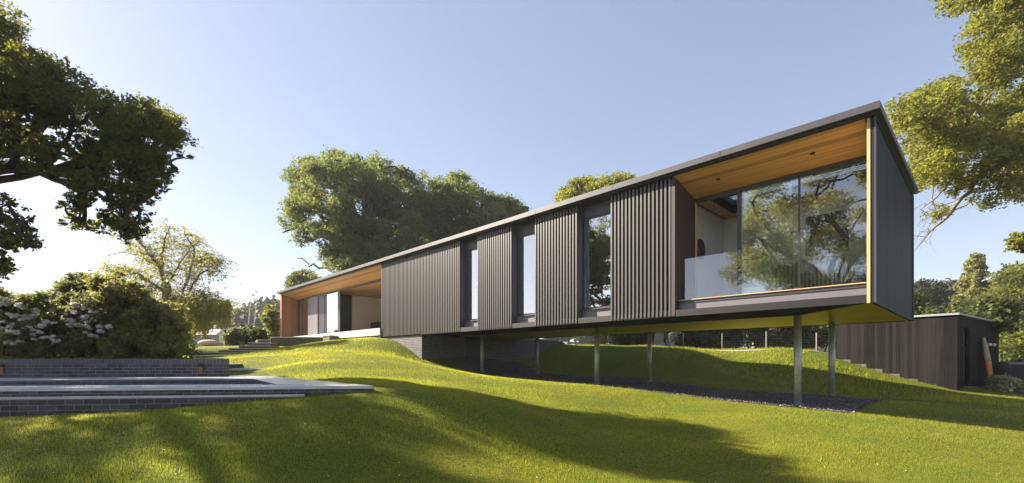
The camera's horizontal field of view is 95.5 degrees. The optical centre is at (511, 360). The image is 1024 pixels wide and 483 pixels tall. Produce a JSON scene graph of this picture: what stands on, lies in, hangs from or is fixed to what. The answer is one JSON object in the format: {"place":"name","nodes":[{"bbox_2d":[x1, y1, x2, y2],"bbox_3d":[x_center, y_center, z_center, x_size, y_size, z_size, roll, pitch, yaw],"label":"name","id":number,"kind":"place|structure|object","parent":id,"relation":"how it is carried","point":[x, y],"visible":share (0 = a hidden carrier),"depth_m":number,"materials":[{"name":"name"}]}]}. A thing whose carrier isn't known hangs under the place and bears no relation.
{"place":"outdoors","nodes":[
{"label":"outdoors","id":0,"kind":"place"},
{"bbox_2d":[0,336,1023,482],"bbox_3d":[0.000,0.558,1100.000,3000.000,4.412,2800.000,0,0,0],"label":"lawn","id":1,"kind":"structure","parent":0,"point":[679,365],"depth_m":6.84,"materials":[{"name":"plant"}]},
{"bbox_2d":[0,286,67,357],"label":"rhododendron","id":2,"kind":"object","parent":1,"relation":"on","point":[25,329],"visible":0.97,"depth_m":12.81,"materials":[{"name":"green plant"}]},
{"bbox_2d":[51,270,103,297],"bbox_3d":[-14.616,-1.434,15.726,2.389,3.346,1.482,0,0,44],"label":"dark shrub","id":3,"kind":"object","parent":1,"relation":"on","point":[70,282],"visible":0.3,"depth_m":15.37,"materials":[{"name":"green plant"}]},
{"bbox_2d":[40,289,117,357],"bbox_3d":[-12.752,-0.931,13.892,3.903,2.494,1.931,0,0,44],"label":"rhododendron","id":4,"kind":"object","parent":1,"relation":"on","point":[80,317],"visible":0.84,"depth_m":13.12,"materials":[{"name":"green plant"}]},
{"bbox_2d":[0,0,202,283],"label":"oak tree","id":5,"kind":"object","parent":1,"relation":"on","point":[44,91],"visible":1,"depth_m":11.64,"materials":[{"name":"green plant"}]},
{"bbox_2d":[1,294,203,358],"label":"dark shrub","id":6,"kind":"object","parent":1,"relation":"on","point":[191,348],"visible":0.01,"depth_m":16.42,"materials":[{"name":"green plant"}]},
{"bbox_2d":[81,269,159,358],"bbox_3d":[-11.910,-1.262,14.321,3.934,3.226,2.098,0,0,32],"label":"pine shrub","id":7,"kind":"object","parent":1,"relation":"on","point":[119,294],"visible":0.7,"depth_m":13.37,"materials":[{"name":"green plant"}]},
{"bbox_2d":[136,296,196,358],"bbox_3d":[-10.376,-0.729,14.014,1.520,2.331,3.084,0,0,-37],"label":"pine shrub","id":8,"kind":"object","parent":1,"relation":"on","point":[168,336],"visible":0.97,"depth_m":13.23,"materials":[{"name":"green plant"}]},
{"bbox_2d":[84,218,252,341],"bbox_3d":[-18.328,-3.987,24.592,9.407,7.266,7.075,0,0,0],"label":"willow tree","id":9,"kind":"object","parent":1,"relation":"on","point":[203,311],"visible":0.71,"depth_m":23.44,"materials":[{"name":"green plant"}]},
{"bbox_2d":[0,376,372,417],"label":"pool terrace","id":10,"kind":"structure","parent":1,"relation":"on","point":[43,396],"depth_m":6.80,"materials":[{"name":"grey stone"}]},
{"bbox_2d":[0,359,228,377],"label":"retaining wall","id":11,"kind":"structure","parent":10,"relation":"on","point":[110,368],"depth_m":10.82,"materials":[{"name":"grey brick"}]},
{"bbox_2d":[0,364,3,373],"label":"wall light","id":12,"kind":"object","parent":11,"relation":"attached to","point":[1,368],"visible":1,"depth_m":10.39,"materials":[{"name":"black metal"}]},
{"bbox_2d":[198,364,202,372],"bbox_3d":[-7.412,0.198,11.072,0.100,0.215,0.078,0,0,-10],"label":"wall light","id":13,"kind":"object","parent":11,"relation":"attached to","point":[200,366],"visible":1,"depth_m":11.08,"materials":[{"name":"black metal"}]},
{"bbox_2d":[198,340,218,346],"bbox_3d":[-23.483,-1.261,36.000,1.576,0.685,0.788,0,0,0],"label":"covered dinghy","id":14,"kind":"object","parent":1,"relation":"on","point":[204,343],"visible":0.83,"depth_m":35.73,"materials":[{"name":"white fabric"}]},
{"bbox_2d":[196,329,228,346],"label":"boatyard hut","id":15,"kind":"object","parent":1,"relation":"on","point":[215,334],"visible":0.31,"depth_m":60.59,"materials":[{"name":"concrete"}]},
{"bbox_2d":[189,352,262,371],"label":"garden steps","id":16,"kind":"structure","parent":1,"relation":"on","point":[206,355],"depth_m":16.15,"materials":[{"name":"grey brick"}]},
{"bbox_2d":[221,327,244,345],"bbox_3d":[-17.961,-1.307,30.024,1.440,1.694,2.367,0,0,-26],"label":"shrub","id":17,"kind":"object","parent":1,"relation":"on","point":[233,336],"visible":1,"depth_m":29.40,"materials":[{"name":"green plant"}]},
{"bbox_2d":[219,298,250,342],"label":"sailing boat","id":18,"kind":"object","parent":1,"relation":"on","point":[220,338],"visible":0.16,"depth_m":61.94,"materials":[{"name":"white paint"}]},
{"bbox_2d":[238,323,257,344],"bbox_3d":[-17.702,-1.471,30.996,1.656,2.052,2.255,0,0,-34],"label":"shrub","id":19,"kind":"object","parent":1,"relation":"on","point":[245,329],"visible":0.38,"depth_m":30.75,"materials":[{"name":"green plant"}]},
{"bbox_2d":[218,339,279,351],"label":"garden steps","id":20,"kind":"structure","parent":1,"relation":"on","point":[259,344],"depth_m":24.62,"materials":[{"name":"grey brick"}]},
{"bbox_2d":[245,327,269,341],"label":"shrub","id":21,"kind":"object","parent":1,"relation":"on","point":[254,334],"visible":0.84,"depth_m":29.34,"materials":[{"name":"green plant"}]},
{"bbox_2d":[259,304,279,342],"bbox_3d":[-17.527,-2.318,33.900,1.563,3.633,2.343,0,0,-18],"label":"bay shrub","id":22,"kind":"object","parent":1,"relation":"on","point":[268,316],"visible":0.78,"depth_m":33.38,"materials":[{"name":"green plant"}]},
{"bbox_2d":[270,337,322,345],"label":"terrace wall","id":23,"kind":"structure","parent":1,"relation":"on","point":[286,341],"depth_m":27.08,"materials":[{"name":"grey brick"}]},
{"bbox_2d":[283,265,322,288],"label":"holm oak","id":24,"kind":"object","parent":1,"relation":"on","point":[298,277],"visible":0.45,"depth_m":48.58,"materials":[{"name":"green plant"}]},
{"bbox_2d":[323,335,337,340],"bbox_3d":[-9.888,-0.980,25.990,0.681,0.760,1.494,0,0,22],"label":"terrace step","id":25,"kind":"object","parent":1,"relation":"on","point":[329,337],"visible":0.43,"depth_m":25.41,"materials":[{"name":"beige stone"}]},
{"bbox_2d":[276,145,435,274],"bbox_3d":[-13.016,-9.674,36.949,14.559,17.930,10.674,0,0,0],"label":"oak tree","id":26,"kind":"object","parent":1,"relation":"on","point":[350,234],"visible":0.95,"depth_m":34.24,"materials":[{"name":"green plant"}]},
{"bbox_2d":[417,169,506,243],"bbox_3d":[-4.825,-9.174,40.937,9.260,16.587,9.465,0,0,0],"label":"oak tree","id":27,"kind":"object","parent":1,"relation":"on","point":[451,198],"visible":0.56,"depth_m":37.94,"materials":[{"name":"green plant"}]},
{"bbox_2d":[36,380,905,480],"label":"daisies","id":28,"kind":"object","parent":1,"relation":"on","point":[398,462],"visible":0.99,"depth_m":5.63,"materials":[{"name":"white plant"}]},
{"bbox_2d":[489,191,531,221],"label":"oak tree","id":29,"kind":"object","parent":1,"relation":"on","point":[513,208],"visible":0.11,"depth_m":42.82,"materials":[{"name":"green plant"}]},
{"bbox_2d":[558,342,590,344],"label":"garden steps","id":30,"kind":"structure","parent":1,"relation":"on","point":[574,343],"depth_m":26.36,"materials":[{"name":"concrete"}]},
{"bbox_2d":[159,291,1005,348],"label":"distant woodland","id":31,"kind":"object","parent":1,"relation":"on","point":[243,319],"visible":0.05,"depth_m":113.98,"materials":[{"name":"green plant"}]},
{"bbox_2d":[548,168,635,344],"bbox_3d":[5.655,-6.476,29.934,6.521,12.214,5.057,0,0,0],"label":"ash tree","id":32,"kind":"object","parent":1,"relation":"on","point":[580,186],"visible":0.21,"depth_m":28.79,"materials":[{"name":"green plant"}]},
{"bbox_2d":[277,100,917,404],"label":"timber house","id":33,"kind":"structure","parent":1,"relation":"on","point":[620,258],"depth_m":13.26,"materials":[{"name":"wood"}]},
{"bbox_2d":[341,294,351,331],"bbox_3d":[-11.227,-2.915,30.343,1.540,2.770,0.160,0,0,-44],"label":"panelled door","id":34,"kind":"structure","parent":33,"relation":"in","point":[346,300],"depth_m":30.57,"materials":[{"name":"grey wood"}]},
{"bbox_2d":[370,322,380,328],"bbox_3d":[-7.389,-1.990,28.841,1.200,0.840,4.020,0,0,-44],"label":"sofa","id":35,"kind":"object","parent":33,"relation":"in","point":[374,325],"visible":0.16,"depth_m":29.19,"materials":[{"name":"fabric"}]},
{"bbox_2d":[461,238,477,327],"bbox_3d":[-1.483,-2.867,17.770,0.330,3.494,1.160,0,0,-44],"label":"window","id":36,"kind":"structure","parent":33,"relation":"in","point":[469,249],"depth_m":18.04,"materials":[{"name":"clear glass"}]},
{"bbox_2d":[513,222,534,322],"bbox_3d":[0.528,-2.867,15.695,0.330,3.494,1.180,0,0,-44],"label":"window","id":37,"kind":"structure","parent":33,"relation":"in","point":[524,235],"depth_m":15.91,"materials":[{"name":"clear glass"}]},
{"bbox_2d":[578,200,610,317],"bbox_3d":[2.519,-2.867,13.642,0.330,3.494,1.260,0,0,-44],"label":"window","id":38,"kind":"structure","parent":33,"relation":"in","point":[594,221],"depth_m":13.80,"materials":[{"name":"clear glass"}]},
{"bbox_2d":[697,239,704,258],"bbox_3d":[5.284,-3.120,13.038,0.560,0.560,0.036,0,0,-44],"label":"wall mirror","id":39,"kind":"object","parent":33,"relation":"attached to","point":[700,248],"depth_m":13.01,"materials":[{"name":"black mirror"}]},
{"bbox_2d":[742,239,763,260],"bbox_3d":[7.001,-3.225,13.669,0.045,0.550,0.700,0,0,-44],"label":"picture","id":40,"kind":"object","parent":33,"relation":"attached to","point":[753,252],"visible":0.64,"depth_m":13.60,"materials":[{"name":"green metal"}]},
{"bbox_2d":[764,263,807,291],"bbox_3d":[6.929,-1.935,11.649,0.770,0.830,0.960,0,0,-44],"label":"armchair","id":41,"kind":"object","parent":33,"relation":"on","point":[783,277],"visible":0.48,"depth_m":11.39,"materials":[{"name":"fabric"}]},
{"bbox_2d":[802,204,853,260],"bbox_3d":[8.320,-3.350,12.301,0.055,1.260,1.160,0,0,-44],"label":"picture","id":42,"kind":"object","parent":33,"relation":"attached to","point":[832,222],"visible":1,"depth_m":12.25,"materials":[{"name":"multicoloured paint"}]},
{"bbox_2d":[801,266,865,281],"bbox_3d":[8.164,-1.910,12.150,0.400,0.780,1.800,0,0,-44],"label":"console table","id":43,"kind":"object","parent":33,"relation":"on","point":[863,268],"visible":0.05,"depth_m":11.40,"materials":[{"name":"grey wood"}]},
{"bbox_2d":[807,257,861,287],"bbox_3d":[7.590,-1.935,10.967,0.770,0.830,0.960,0,0,-44],"label":"armchair","id":44,"kind":"object","parent":33,"relation":"on","point":[830,271],"visible":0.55,"depth_m":10.67,"materials":[{"name":"fabric"}]},
{"bbox_2d":[607,332,670,345],"bbox_3d":[7.976,-2.078,30.618,3.239,3.204,5.516,0,0,-44],"label":"hedge","id":45,"kind":"object","parent":1,"relation":"on","point":[630,339],"visible":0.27,"depth_m":29.92,"materials":[{"name":"green plant"}]},
{"bbox_2d":[654,333,665,345],"bbox_3d":[8.828,-3.505,27.255,5.969,6.658,4.509,0,0,-22],"label":"shed","id":46,"kind":"object","parent":1,"relation":"on","point":[658,339],"depth_m":26.81,"materials":[{"name":"grey wood"}]},
{"bbox_2d":[450,357,882,412],"bbox_3d":[3.892,0.522,17.075,4.582,1.270,14.790,0,0,-44],"label":"gravel bed","id":47,"kind":"object","parent":1,"relation":"on","point":[523,366],"visible":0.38,"depth_m":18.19,"materials":[{"name":"grey gravel"}]},
{"bbox_2d":[652,331,827,352],"bbox_3d":[12.867,-0.361,23.533,13.073,2.548,0.070,0,0,45],"label":"wire fence","id":48,"kind":"object","parent":1,"relation":"on","point":[817,337],"visible":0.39,"depth_m":23.86,"materials":[{"name":"grey metal"}]},
{"bbox_2d":[753,326,835,351],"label":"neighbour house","id":49,"kind":"structure","parent":1,"relation":"on","point":[775,328],"depth_m":45.05,"materials":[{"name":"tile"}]},
{"bbox_2d":[672,288,1023,353],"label":"hedge","id":50,"kind":"object","parent":1,"relation":"on","point":[999,309],"visible":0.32,"depth_m":23.52,"materials":[{"name":"green plant"}]},
{"bbox_2d":[836,313,998,389],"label":"garden shed","id":51,"kind":"structure","parent":1,"relation":"on","point":[929,349],"depth_m":16.95,"materials":[{"name":"brown wood"}]},
{"bbox_2d":[962,326,964,387],"bbox_3d":[16.061,0.100,16.561,1.048,2.600,0.180,0,0,-35],"label":"door","id":52,"kind":"structure","parent":51,"relation":"in","point":[963,330],"depth_m":16.77,"materials":[{"name":"black wood"}]},
{"bbox_2d":[994,354,1011,376],"bbox_3d":[19.175,0.224,18.176,0.551,0.938,0.424,0,0,0],"label":"storage bag","id":53,"kind":"object","parent":51,"relation":"hanging from","point":[1002,367],"visible":0.77,"depth_m":18.04,"materials":[{"name":"grey fabric"}]},
{"bbox_2d":[914,277,960,312],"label":"yew tree","id":54,"kind":"object","parent":1,"relation":"on","point":[940,292],"visible":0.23,"depth_m":45.74,"materials":[{"name":"green plant"}]},
{"bbox_2d":[883,0,1023,253],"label":"oak tree","id":55,"kind":"object","parent":1,"relation":"on","point":[935,119],"visible":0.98,"depth_m":14.00,"materials":[{"name":"green plant"}]},
{"bbox_2d":[949,252,1004,338],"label":"fir tree","id":56,"kind":"object","parent":1,"relation":"on","point":[970,282],"visible":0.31,"depth_m":41.65,"materials":[{"name":"green plant"}]},
{"bbox_2d":[981,337,992,384],"bbox_3d":[17.950,0.086,17.571,0.500,1.950,0.311,0,0,-35],"label":"surfboard","id":57,"kind":"object","parent":1,"relation":"on","point":[986,356],"visible":0.8,"depth_m":17.47,"materials":[{"name":"orange plastic"}]},
{"bbox_2d":[969,260,1023,361],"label":"lime tree","id":58,"kind":"object","parent":1,"relation":"on","point":[1009,278],"visible":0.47,"depth_m":35.60,"materials":[{"name":"green plant"}]},
{"bbox_2d":[984,373,1023,393],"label":"variegated shrub","id":59,"kind":"object","parent":1,"relation":"on","point":[1005,384],"visible":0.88,"depth_m":16.18,"materials":[{"name":"green plant"}]},
{"bbox_2d":[1000,329,1023,361],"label":"hedge","id":60,"kind":"object","parent":1,"relation":"on","point":[1017,342],"visible":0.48,"depth_m":21.88,"materials":[{"name":"green plant"}]},
{"bbox_2d":[0,0,1023,347],"label":"sky","id":61,"kind":"structure","parent":0,"point":[525,97],"materials":[{"name":"blue"}]},
{"bbox_2d":[592,344,826,352],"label":"path","id":62,"kind":"structure","parent":0,"point":[746,350],"depth_m":21.55,"materials":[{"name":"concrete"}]},
{"bbox_2d":[997,362,1023,379],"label":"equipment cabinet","id":63,"kind":"object","parent":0,"point":[1018,370],"visible":0.34,"depth_m":18.19,"materials":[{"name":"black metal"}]}
]}

